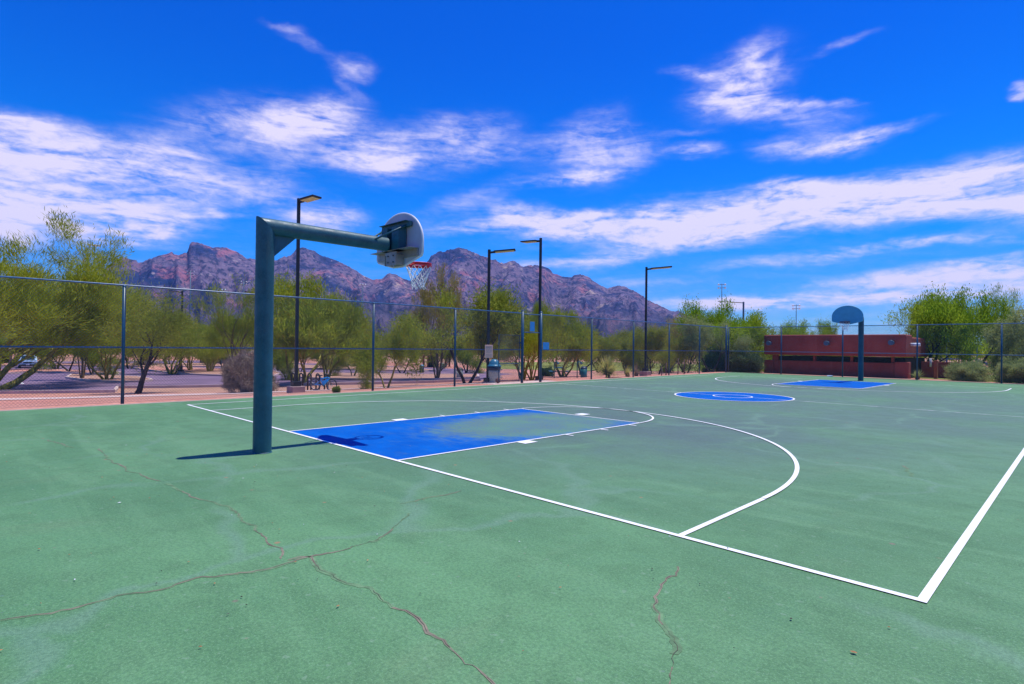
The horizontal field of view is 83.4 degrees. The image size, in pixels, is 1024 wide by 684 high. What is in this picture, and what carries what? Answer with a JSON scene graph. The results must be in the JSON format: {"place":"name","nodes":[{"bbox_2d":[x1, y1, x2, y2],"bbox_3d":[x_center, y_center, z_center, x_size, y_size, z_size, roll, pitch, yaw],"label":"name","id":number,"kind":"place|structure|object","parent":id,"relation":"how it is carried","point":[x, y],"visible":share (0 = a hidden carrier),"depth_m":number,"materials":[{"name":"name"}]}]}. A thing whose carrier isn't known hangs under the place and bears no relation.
{"place":"outdoors","nodes":[
{"label":"outdoors","id":0,"kind":"place"},
{"bbox_2d":[1,242,685,345],"bbox_3d":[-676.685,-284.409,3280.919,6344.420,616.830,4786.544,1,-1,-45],"label":"mountains","id":1,"kind":"structure","parent":0,"point":[584,296],"depth_m":3184.98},
{"bbox_2d":[0,405,922,652],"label":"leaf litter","id":2,"kind":"object","parent":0,"point":[367,559],"visible":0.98,"depth_m":3.95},
{"bbox_2d":[0,353,1020,409],"bbox_3d":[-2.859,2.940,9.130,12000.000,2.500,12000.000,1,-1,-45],"label":"ground","id":3,"kind":"structure","parent":0,"point":[13,406],"depth_m":27.64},
{"bbox_2d":[0,337,7,348],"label":"mesquite tree","id":4,"kind":"object","parent":3,"relation":"on","point":[1,339],"visible":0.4,"depth_m":76.08,"materials":[{"name":"green plant"}]},
{"bbox_2d":[4,328,72,368],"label":"palo verde tree","id":5,"kind":"object","parent":3,"relation":"on","point":[50,361],"visible":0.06,"depth_m":68.88,"materials":[{"name":"green plant"}]},
{"bbox_2d":[0,206,164,389],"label":"palo verde tree","id":6,"kind":"object","parent":3,"relation":"on","point":[14,270],"visible":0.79,"depth_m":35.74,"materials":[{"name":"green plant"}]},
{"bbox_2d":[112,332,145,368],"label":"mesquite tree","id":7,"kind":"object","parent":3,"relation":"on","point":[127,355],"visible":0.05,"depth_m":74.81,"materials":[{"name":"green plant"}]},
{"bbox_2d":[95,284,212,393],"bbox_3d":[-17.572,-0.215,28.336,4.809,5.955,4.705,1,-1,-43],"label":"mesquite tree","id":8,"kind":"object","parent":3,"relation":"on","point":[158,331],"visible":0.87,"depth_m":27.89,"materials":[{"name":"green plant"}]},
{"bbox_2d":[137,303,209,373],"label":"palo verde tree","id":9,"kind":"object","parent":3,"relation":"on","point":[199,343],"visible":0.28,"depth_m":59.58,"materials":[{"name":"green plant"}]},
{"bbox_2d":[169,290,184,373],"bbox_3d":[-34.953,-0.891,60.056,1.734,8.938,0.822,1,0,9],"label":"area lamp","id":10,"kind":"object","parent":3,"relation":"on","point":[181,371],"visible":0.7,"depth_m":59.90,"materials":[{"name":"metal"}]},
{"bbox_2d":[187,270,193,317],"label":"floodlight mast","id":11,"kind":"object","parent":3,"relation":"on","point":[190,291],"visible":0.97,"depth_m":130.01,"materials":[{"name":"grey metal"}]},
{"bbox_2d":[198,335,241,365],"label":"mesquite tree","id":12,"kind":"object","parent":3,"relation":"on","point":[226,357],"visible":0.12,"depth_m":72.72,"materials":[{"name":"green plant"}]},
{"bbox_2d":[181,270,280,360],"bbox_3d":[-17.738,-0.951,37.914,5.866,7.895,6.136,1,0,-4],"label":"wispy tree","id":13,"kind":"object","parent":3,"relation":"on","point":[237,327],"visible":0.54,"depth_m":37.42,"materials":[{"name":"green plant"}]},
{"bbox_2d":[219,341,278,392],"bbox_3d":[-11.691,1.276,25.163,2.783,2.740,2.278,0,0,29],"label":"dark shrub","id":14,"kind":"object","parent":3,"relation":"on","point":[237,376],"visible":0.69,"depth_m":24.58,"materials":[{"name":"grey plant"}]},
{"bbox_2d":[0,360,507,390],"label":"parking lot","id":15,"kind":"structure","parent":3,"relation":"on","point":[171,380],"depth_m":46.86,"materials":[{"name":"asphalt"}]},
{"bbox_2d":[18,355,36,367],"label":"parked car","id":16,"kind":"object","parent":15,"relation":"on","point":[28,361],"visible":0.41,"depth_m":73.03,"materials":[{"name":"silver metal"}]},
{"bbox_2d":[1,368,120,373],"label":"planting island","id":17,"kind":"structure","parent":15,"relation":"on","point":[52,370],"depth_m":61.84,"materials":[{"name":"concrete"}]},
{"bbox_2d":[20,322,80,371],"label":"mesquite tree","id":18,"kind":"object","parent":17,"relation":"on","point":[44,364],"visible":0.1,"depth_m":61.97,"materials":[{"name":"green plant"}]},
{"bbox_2d":[65,373,152,382],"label":"planting island","id":19,"kind":"structure","parent":15,"relation":"on","point":[88,378],"depth_m":47.51,"materials":[{"name":"concrete"}]},
{"bbox_2d":[60,241,108,377],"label":"wispy tree","id":20,"kind":"object","parent":19,"relation":"on","point":[82,375],"visible":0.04,"depth_m":47.99,"materials":[{"name":"green plant"}]},
{"bbox_2d":[70,336,119,374],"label":"mesquite tree","id":21,"kind":"object","parent":19,"relation":"on","point":[91,361],"visible":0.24,"depth_m":54.91,"materials":[{"name":"green plant"}]},
{"bbox_2d":[58,302,164,379],"bbox_3d":[-31.336,-0.253,45.275,7.850,7.229,9.235,1,-1,-39],"label":"palo verde tree","id":22,"kind":"object","parent":19,"relation":"on","point":[106,363],"visible":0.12,"depth_m":45.55,"materials":[{"name":"green plant"}]},
{"bbox_2d":[133,366,279,375],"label":"planting island","id":23,"kind":"structure","parent":15,"relation":"on","point":[205,372],"depth_m":64.86,"materials":[{"name":"concrete"}]},
{"bbox_2d":[143,318,210,369],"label":"palo verde tree","id":24,"kind":"object","parent":23,"relation":"on","point":[190,364],"visible":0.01,"depth_m":68.05,"materials":[{"name":"green plant"}]},
{"bbox_2d":[191,323,251,370],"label":"palo verde tree","id":25,"kind":"object","parent":23,"relation":"on","point":[211,356],"visible":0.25,"depth_m":65.19,"materials":[{"name":"green plant"}]},
{"bbox_2d":[1,363,435,371],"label":"planting island","id":26,"kind":"structure","parent":15,"relation":"on","point":[217,365],"depth_m":82.96,"materials":[{"name":"concrete"}]},
{"bbox_2d":[134,331,164,364],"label":"mesquite tree","id":27,"kind":"object","parent":26,"relation":"on","point":[137,363],"visible":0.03,"depth_m":85.54,"materials":[{"name":"green plant"}]},
{"bbox_2d":[308,339,337,368],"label":"mesquite tree","id":28,"kind":"object","parent":26,"relation":"on","point":[314,357],"visible":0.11,"depth_m":76.31,"materials":[{"name":"green plant"}]},
{"bbox_2d":[420,332,459,370],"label":"mesquite tree","id":29,"kind":"object","parent":26,"relation":"on","point":[449,358],"visible":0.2,"depth_m":78.74,"materials":[{"name":"green plant"}]},
{"bbox_2d":[0,379,480,393],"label":"kerb","id":30,"kind":"structure","parent":15,"relation":"on","point":[182,386],"depth_m":34.83,"materials":[{"name":"concrete"}]},
{"bbox_2d":[299,372,479,379],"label":"planting island","id":31,"kind":"structure","parent":15,"relation":"on","point":[401,377],"depth_m":47.99,"materials":[{"name":"soil"}]},
{"bbox_2d":[327,340,380,375],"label":"mesquite tree","id":32,"kind":"object","parent":31,"relation":"on","point":[338,367],"visible":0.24,"depth_m":52.75,"materials":[{"name":"green plant"}]},
{"bbox_2d":[407,262,467,377],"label":"wispy tree","id":33,"kind":"object","parent":31,"relation":"on","point":[424,293],"visible":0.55,"depth_m":42.09,"materials":[{"name":"green plant"}]},
{"bbox_2d":[456,368,462,376],"bbox_3d":[-3.918,2.362,43.151,0.553,0.900,0.562,1,-1,-45],"label":"litter bin","id":34,"kind":"object","parent":15,"relation":"on","point":[457,375],"visible":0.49,"depth_m":42.97,"materials":[{"name":"plastic"}]},
{"bbox_2d":[0,276,523,407],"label":"chain link fence","id":35,"kind":"object","parent":3,"relation":"on","point":[123,345],"visible":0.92,"depth_m":16.66,"materials":[{"name":"metal"}]},
{"bbox_2d":[485,345,492,357],"bbox_3d":[-0.957,0.389,23.819,0.440,0.540,0.018,1,-1,-45],"label":"notice sign","id":36,"kind":"object","parent":35,"relation":"attached to","point":[488,351],"visible":1,"depth_m":23.82,"materials":[{"name":"metal"}]},
{"bbox_2d":[498,335,520,381],"bbox_3d":[-0.091,0.698,24.948,1.222,2.019,0.080,1,-1,-39],"label":"gate leaf","id":37,"kind":"object","parent":35,"relation":"attached to","point":[509,359],"visible":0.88,"depth_m":24.95,"materials":[{"name":"paint"}]},
{"bbox_2d":[0,380,549,399],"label":"footpath","id":38,"kind":"structure","parent":3,"relation":"on","point":[227,393],"depth_m":24.40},
{"bbox_2d":[310,373,336,389],"bbox_3d":[-8.037,1.707,24.482,1.274,0.744,0.490,1,0,12],"label":"bicycle","id":39,"kind":"object","parent":38,"relation":"on","point":[326,381],"visible":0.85,"depth_m":24.46,"materials":[{"name":"metal"}]},
{"bbox_2d":[487,359,502,382],"bbox_3d":[-0.825,1.344,26.635,0.670,1.120,0.670,1,-1,-45],"label":"litter bin","id":40,"kind":"object","parent":38,"relation":"on","point":[494,370],"visible":0.65,"depth_m":26.39,"materials":[{"name":"grey plastic"}]},
{"bbox_2d":[273,338,310,380],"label":"mesquite tree","id":41,"kind":"object","parent":3,"relation":"on","point":[280,362],"visible":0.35,"depth_m":46.19,"materials":[{"name":"green plant"}]},
{"bbox_2d":[287,194,321,392],"bbox_3d":[-7.633,-1.618,20.998,1.269,7.369,0.581,0,0,34],"label":"area lamp","id":42,"kind":"object","parent":3,"relation":"on","point":[307,199],"visible":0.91,"depth_m":21.14,"materials":[{"name":"metal"}]},
{"bbox_2d":[290,372,328,389],"bbox_3d":[-8.937,1.770,25.332,1.956,0.824,0.069,1,0,17],"label":"bike rack","id":43,"kind":"object","parent":3,"relation":"on","point":[310,379],"visible":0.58,"depth_m":25.30,"materials":[{"name":"metal"}]},
{"bbox_2d":[247,266,376,382],"bbox_3d":[-13.531,-0.979,37.207,9.954,7.981,9.316,0,-1,37],"label":"palo verde tree","id":44,"kind":"object","parent":3,"relation":"on","point":[311,292],"visible":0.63,"depth_m":36.17,"materials":[{"name":"green plant"}]},
{"bbox_2d":[331,386,340,392],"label":"weed","id":45,"kind":"object","parent":3,"relation":"on","point":[337,389],"visible":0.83,"depth_m":19.39,"materials":[{"name":"green plant"}]},
{"bbox_2d":[310,285,377,378],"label":"palo verde tree","id":46,"kind":"object","parent":3,"relation":"on","point":[342,357],"visible":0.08,"depth_m":43.79,"materials":[{"name":"green plant"}]},
{"bbox_2d":[0,324,711,364],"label":"woodland","id":47,"kind":"object","parent":3,"relation":"on","point":[382,335],"visible":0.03,"depth_m":110.89,"materials":[{"name":"green plant"}]},
{"bbox_2d":[347,312,423,388],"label":"palo verde tree","id":48,"kind":"object","parent":3,"relation":"on","point":[362,360],"visible":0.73,"depth_m":24.28,"materials":[{"name":"green plant"}]},
{"bbox_2d":[363,325,407,371],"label":"mesquite tree","id":49,"kind":"object","parent":3,"relation":"on","point":[376,336],"visible":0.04,"depth_m":67.84,"materials":[{"name":"green plant"}]},
{"bbox_2d":[375,329,426,372],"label":"mesquite tree","id":50,"kind":"object","parent":3,"relation":"on","point":[383,346],"visible":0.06,"depth_m":64.46,"materials":[{"name":"green plant"}]},
{"bbox_2d":[423,356,449,366],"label":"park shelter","id":51,"kind":"object","parent":3,"relation":"on","point":[429,365],"visible":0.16,"depth_m":101.67,"materials":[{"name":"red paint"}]},
{"bbox_2d":[386,277,530,382],"bbox_3d":[-2.370,-0.661,29.775,8.561,6.148,5.348,1,-1,-40],"label":"mesquite tree","id":52,"kind":"object","parent":3,"relation":"on","point":[499,301],"visible":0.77,"depth_m":29.65,"materials":[{"name":"green plant"}]},
{"bbox_2d":[453,331,485,373],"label":"mesquite tree","id":53,"kind":"object","parent":3,"relation":"on","point":[467,359],"visible":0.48,"depth_m":66.17,"materials":[{"name":"green plant"}]},
{"bbox_2d":[460,302,532,360],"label":"wispy tree","id":54,"kind":"object","parent":3,"relation":"on","point":[467,344],"visible":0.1,"depth_m":45.10,"materials":[{"name":"green plant"}]},
{"bbox_2d":[482,249,515,382],"bbox_3d":[-0.619,-1.089,26.567,1.502,6.419,0.545,1,0,7],"label":"area lamp","id":55,"kind":"object","parent":3,"relation":"on","point":[488,280],"visible":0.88,"depth_m":26.59,"materials":[{"name":"metal"}]},
{"bbox_2d":[0,372,1023,683],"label":"court surface","id":56,"kind":"object","parent":3,"relation":"on","point":[378,550],"visible":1,"depth_m":4.83,"materials":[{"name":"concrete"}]},
{"bbox_2d":[252,213,431,453],"bbox_3d":[-2.606,-0.309,9.366,3.084,3.889,1.418,1,-1,-45],"label":"basketball hoop","id":57,"kind":"object","parent":56,"relation":"on","point":[398,242],"visible":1,"depth_m":8.41,"materials":[{"name":"teal paint"}]},
{"bbox_2d":[832,305,863,380],"bbox_3d":[17.338,0.104,29.265,3.084,3.830,1.418,1,-1,-45],"label":"basketball hoop","id":58,"kind":"object","parent":56,"relation":"on","point":[847,314],"visible":1,"depth_m":28.95,"materials":[{"name":"teal paint"}]},
{"bbox_2d":[490,297,568,379],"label":"palo verde tree","id":59,"kind":"object","parent":3,"relation":"on","point":[516,359],"visible":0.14,"depth_m":36.38,"materials":[{"name":"green plant"}]},
{"bbox_2d":[520,238,542,380],"bbox_3d":[1.020,-1.530,28.916,0.420,7.300,1.631,1,-1,-36],"label":"area lamp","id":60,"kind":"object","parent":3,"relation":"on","point":[540,270],"visible":0.73,"depth_m":28.38,"materials":[{"name":"metal"}]},
{"bbox_2d":[507,299,565,379],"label":"palo verde tree","id":61,"kind":"object","parent":3,"relation":"on","point":[529,338],"visible":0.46,"depth_m":32.55,"materials":[{"name":"green plant"}]},
{"bbox_2d":[542,366,553,376],"bbox_3d":[2.869,2.450,47.693,1.558,1.174,1.904,1,0,10],"label":"dark shrub","id":62,"kind":"object","parent":3,"relation":"on","point":[546,370],"visible":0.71,"depth_m":47.22,"materials":[{"name":"green plant"}]},
{"bbox_2d":[531,307,601,376],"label":"palo verde tree","id":63,"kind":"object","parent":3,"relation":"on","point":[570,349],"visible":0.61,"depth_m":42.79,"materials":[{"name":"green plant"}]},
{"bbox_2d":[580,366,586,376],"bbox_3d":[4.837,2.010,38.735,0.468,0.750,0.475,1,-1,-45],"label":"litter bin","id":64,"kind":"object","parent":3,"relation":"on","point":[582,374],"visible":0.81,"depth_m":38.54,"materials":[{"name":"blue metal"}]},
{"bbox_2d":[558,326,622,374],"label":"mesquite tree","id":65,"kind":"object","parent":3,"relation":"on","point":[607,353],"visible":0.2,"depth_m":58.48,"materials":[{"name":"green plant"}]},
{"bbox_2d":[580,332,628,372],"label":"mesquite tree","id":66,"kind":"object","parent":3,"relation":"on","point":[601,347],"visible":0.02,"depth_m":74.95,"materials":[{"name":"green plant"}]},
{"bbox_2d":[588,355,621,377],"bbox_3d":[5.277,1.272,31.805,2.459,1.486,2.452,1,-1,-45],"label":"bush","id":67,"kind":"object","parent":3,"relation":"on","point":[609,369],"visible":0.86,"depth_m":31.58,"materials":[{"name":"green plant"}]},
{"bbox_2d":[624,368,630,376],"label":"yucca","id":68,"kind":"object","parent":3,"relation":"on","point":[627,374],"visible":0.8,"depth_m":32.64,"materials":[{"name":"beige plant"}]},
{"bbox_2d":[609,325,653,373],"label":"mesquite tree","id":69,"kind":"object","parent":3,"relation":"on","point":[623,359],"visible":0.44,"depth_m":59.73,"materials":[{"name":"green plant"}]},
{"bbox_2d":[539,311,726,381],"bbox_3d":[8.007,0.427,32.787,19.019,3.410,0.135,1,-1,-45],"label":"chain link fence","id":70,"kind":"object","parent":3,"relation":"on","point":[591,350],"visible":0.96,"depth_m":31.10,"materials":[{"name":"metal"}]},
{"bbox_2d":[524,313,539,332],"bbox_3d":[0.894,-0.830,25.724,1.082,0.853,0.044,1,-1,-45],"label":"gate transom","id":71,"kind":"object","parent":70,"relation":"attached to","point":[532,321],"visible":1,"depth_m":25.72,"materials":[{"name":"paint"}]},
{"bbox_2d":[530,322,534,330],"bbox_3d":[0.909,-0.690,25.665,0.300,0.430,0.018,1,-1,-45],"label":"notice sign","id":72,"kind":"object","parent":71,"relation":"attached to","point":[532,326],"visible":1,"depth_m":25.67,"materials":[{"name":"metal"}]},
{"bbox_2d":[543,342,548,349],"bbox_3d":[1.558,0.182,26.313,0.420,0.330,0.018,1,-1,-45],"label":"notice sign","id":73,"kind":"object","parent":70,"relation":"attached to","point":[545,345],"visible":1,"depth_m":26.31,"materials":[{"name":"metal"}]},
{"bbox_2d":[630,364,644,375],"bbox_3d":[7.203,1.515,33.495,1.474,1.044,1.474,1,0,20],"label":"grass tuft","id":74,"kind":"object","parent":3,"relation":"on","point":[637,371],"visible":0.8,"depth_m":33.48,"materials":[{"name":"beige plant"}]},
{"bbox_2d":[616,323,673,373],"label":"mesquite tree","id":75,"kind":"object","parent":3,"relation":"on","point":[655,333],"visible":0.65,"depth_m":56.01,"materials":[{"name":"green plant"}]},
{"bbox_2d":[639,266,671,375],"bbox_3d":[8.645,-1.165,34.548,1.851,6.793,0.702,1,0,12],"label":"area lamp","id":76,"kind":"object","parent":3,"relation":"on","point":[646,279],"visible":0.84,"depth_m":34.62,"materials":[{"name":"metal"}]},
{"bbox_2d":[652,319,673,368],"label":"wispy tree","id":77,"kind":"object","parent":3,"relation":"on","point":[653,326],"visible":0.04,"depth_m":79.77,"materials":[{"name":"green plant"}]},
{"bbox_2d":[640,322,687,372],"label":"mesquite tree","id":78,"kind":"object","parent":3,"relation":"on","point":[663,369],"visible":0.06,"depth_m":71.50,"materials":[{"name":"green plant"}]},
{"bbox_2d":[653,346,677,374],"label":"mesquite tree","id":79,"kind":"object","parent":3,"relation":"on","point":[662,354],"visible":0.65,"depth_m":39.79,"materials":[{"name":"green plant"}]},
{"bbox_2d":[665,313,686,366],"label":"wispy tree","id":80,"kind":"object","parent":3,"relation":"on","point":[674,322],"visible":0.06,"depth_m":74.15,"materials":[{"name":"green plant"}]},
{"bbox_2d":[665,324,713,372],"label":"mesquite tree","id":81,"kind":"object","parent":3,"relation":"on","point":[683,355],"visible":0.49,"depth_m":42.73,"materials":[{"name":"green plant"}]},
{"bbox_2d":[678,309,753,371],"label":"mesquite tree","id":82,"kind":"object","parent":3,"relation":"on","point":[689,322],"visible":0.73,"depth_m":42.38,"materials":[{"name":"green plant"}]},
{"bbox_2d":[700,347,734,372],"bbox_3d":[16.385,1.415,44.285,3.596,2.818,4.394,0,-1,44],"label":"dark shrub","id":83,"kind":"object","parent":3,"relation":"on","point":[712,353],"visible":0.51,"depth_m":43.77,"materials":[{"name":"green plant"}]},
{"bbox_2d":[672,294,769,372],"bbox_3d":[18.229,-0.024,49.676,7.945,8.814,6.096,1,0,-4],"label":"leafy tree","id":84,"kind":"object","parent":3,"relation":"on","point":[721,314],"visible":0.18,"depth_m":50.25,"materials":[{"name":"green plant"}]},
{"bbox_2d":[718,284,725,307],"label":"floodlight mast","id":85,"kind":"object","parent":3,"relation":"on","point":[721,291],"visible":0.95,"depth_m":150.03,"materials":[{"name":"grey metal"}]},
{"bbox_2d":[718,301,743,319],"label":"area lamp","id":86,"kind":"object","parent":3,"relation":"on","point":[743,308],"visible":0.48,"depth_m":75.01,"materials":[{"name":"metal"}]},
{"bbox_2d":[708,308,773,371],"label":"leafy tree","id":87,"kind":"object","parent":3,"relation":"on","point":[755,322],"visible":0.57,"depth_m":43.92,"materials":[{"name":"green plant"}]},
{"bbox_2d":[727,348,766,372],"bbox_3d":[17.191,1.430,41.948,2.877,2.348,3.516,1,0,25],"label":"dark shrub","id":88,"kind":"object","parent":3,"relation":"on","point":[741,363],"visible":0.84,"depth_m":41.31,"materials":[{"name":"green plant"}]},
{"bbox_2d":[729,314,780,371],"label":"leafy tree","id":89,"kind":"object","parent":3,"relation":"on","point":[776,331],"visible":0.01,"depth_m":50.41,"materials":[{"name":"green plant"}]},
{"bbox_2d":[766,316,821,355],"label":"leafy tree","id":90,"kind":"object","parent":3,"relation":"on","point":[790,330],"visible":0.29,"depth_m":75.63,"materials":[{"name":"green plant"}]},
{"bbox_2d":[792,305,800,325],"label":"floodlight mast","id":91,"kind":"object","parent":3,"relation":"on","point":[796,308],"visible":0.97,"depth_m":169.93,"materials":[{"name":"grey metal"}]},
{"bbox_2d":[810,314,839,355],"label":"leafy tree","id":92,"kind":"object","parent":3,"relation":"on","point":[825,328],"visible":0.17,"depth_m":79.56,"materials":[{"name":"green plant"}]},
{"bbox_2d":[764,334,958,378],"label":"park building","id":93,"kind":"structure","parent":3,"relation":"on","point":[906,349],"depth_m":40.16,"materials":[{"name":"brick"}]},
{"bbox_2d":[728,323,1023,383],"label":"chain link fence","id":94,"kind":"object","parent":3,"relation":"on","point":[916,353],"visible":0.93,"depth_m":32.83,"materials":[{"name":"metal"}]},
{"bbox_2d":[760,333,1017,363],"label":"woodland","id":95,"kind":"object","parent":3,"relation":"on","point":[982,352],"visible":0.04,"depth_m":86.42,"materials":[{"name":"green plant"}]},
{"bbox_2d":[910,369,924,379],"bbox_3d":[25.043,1.949,35.459,1.061,0.834,1.134,0,0,26],"label":"agave","id":96,"kind":"object","parent":3,"relation":"on","point":[919,374],"visible":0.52,"depth_m":35.33,"materials":[{"name":"green plant"}]},
{"bbox_2d":[878,281,998,361],"bbox_3d":[31.965,-0.854,43.265,5.844,7.619,7.702,1,0,17],"label":"leafy tree","id":97,"kind":"object","parent":3,"relation":"on","point":[925,311],"visible":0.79,"depth_m":41.84,"materials":[{"name":"green plant"}]},
{"bbox_2d":[908,284,1019,377],"bbox_3d":[33.871,-0.079,42.139,7.397,8.814,5.675,1,0,-14],"label":"leafy tree","id":98,"kind":"object","parent":3,"relation":"on","point":[968,323],"visible":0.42,"depth_m":41.42,"materials":[{"name":"green plant"}]},
{"bbox_2d":[943,357,992,381],"bbox_3d":[27.586,1.735,34.873,2.637,1.879,3.223,0,-1,42],"label":"grey green shrub","id":99,"kind":"object","parent":3,"relation":"on","point":[950,373],"visible":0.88,"depth_m":34.28,"materials":[{"name":"green plant"}]},
{"bbox_2d":[968,281,1023,349],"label":"wispy tree","id":100,"kind":"object","parent":3,"relation":"on","point":[1000,306],"visible":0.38,"depth_m":41.76,"materials":[{"name":"green plant"}]},
{"bbox_2d":[975,295,1023,381],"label":"leafy tree","id":101,"kind":"object","parent":3,"relation":"on","point":[1017,316],"visible":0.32,"depth_m":36.18,"materials":[{"name":"green plant"}]},
{"bbox_2d":[991,353,1023,383],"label":"grey green shrub","id":102,"kind":"object","parent":3,"relation":"on","point":[1013,371],"visible":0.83,"depth_m":32.77,"materials":[{"name":"green plant"}]},
{"bbox_2d":[0,0,1023,340],"label":"sky","id":103,"kind":"structure","parent":0,"point":[822,157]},
{"bbox_2d":[477,362,704,370],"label":"lawn","id":104,"kind":"structure","parent":0,"point":[574,366],"depth_m":113.76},
{"bbox_2d":[615,328,652,368],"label":"mesquite tree","id":105,"kind":"object","parent":104,"relation":"on","point":[625,334],"visible":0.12,"depth_m":84.31,"materials":[{"name":"green plant"}]},
{"bbox_2d":[940,342,990,366],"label":"playground tower","id":106,"kind":"structure","parent":0,"point":[957,358],"depth_m":57.05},
{"bbox_2d":[920,375,1021,382],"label":"lawn","id":107,"kind":"structure","parent":0,"point":[947,379],"depth_m":38.99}
]}

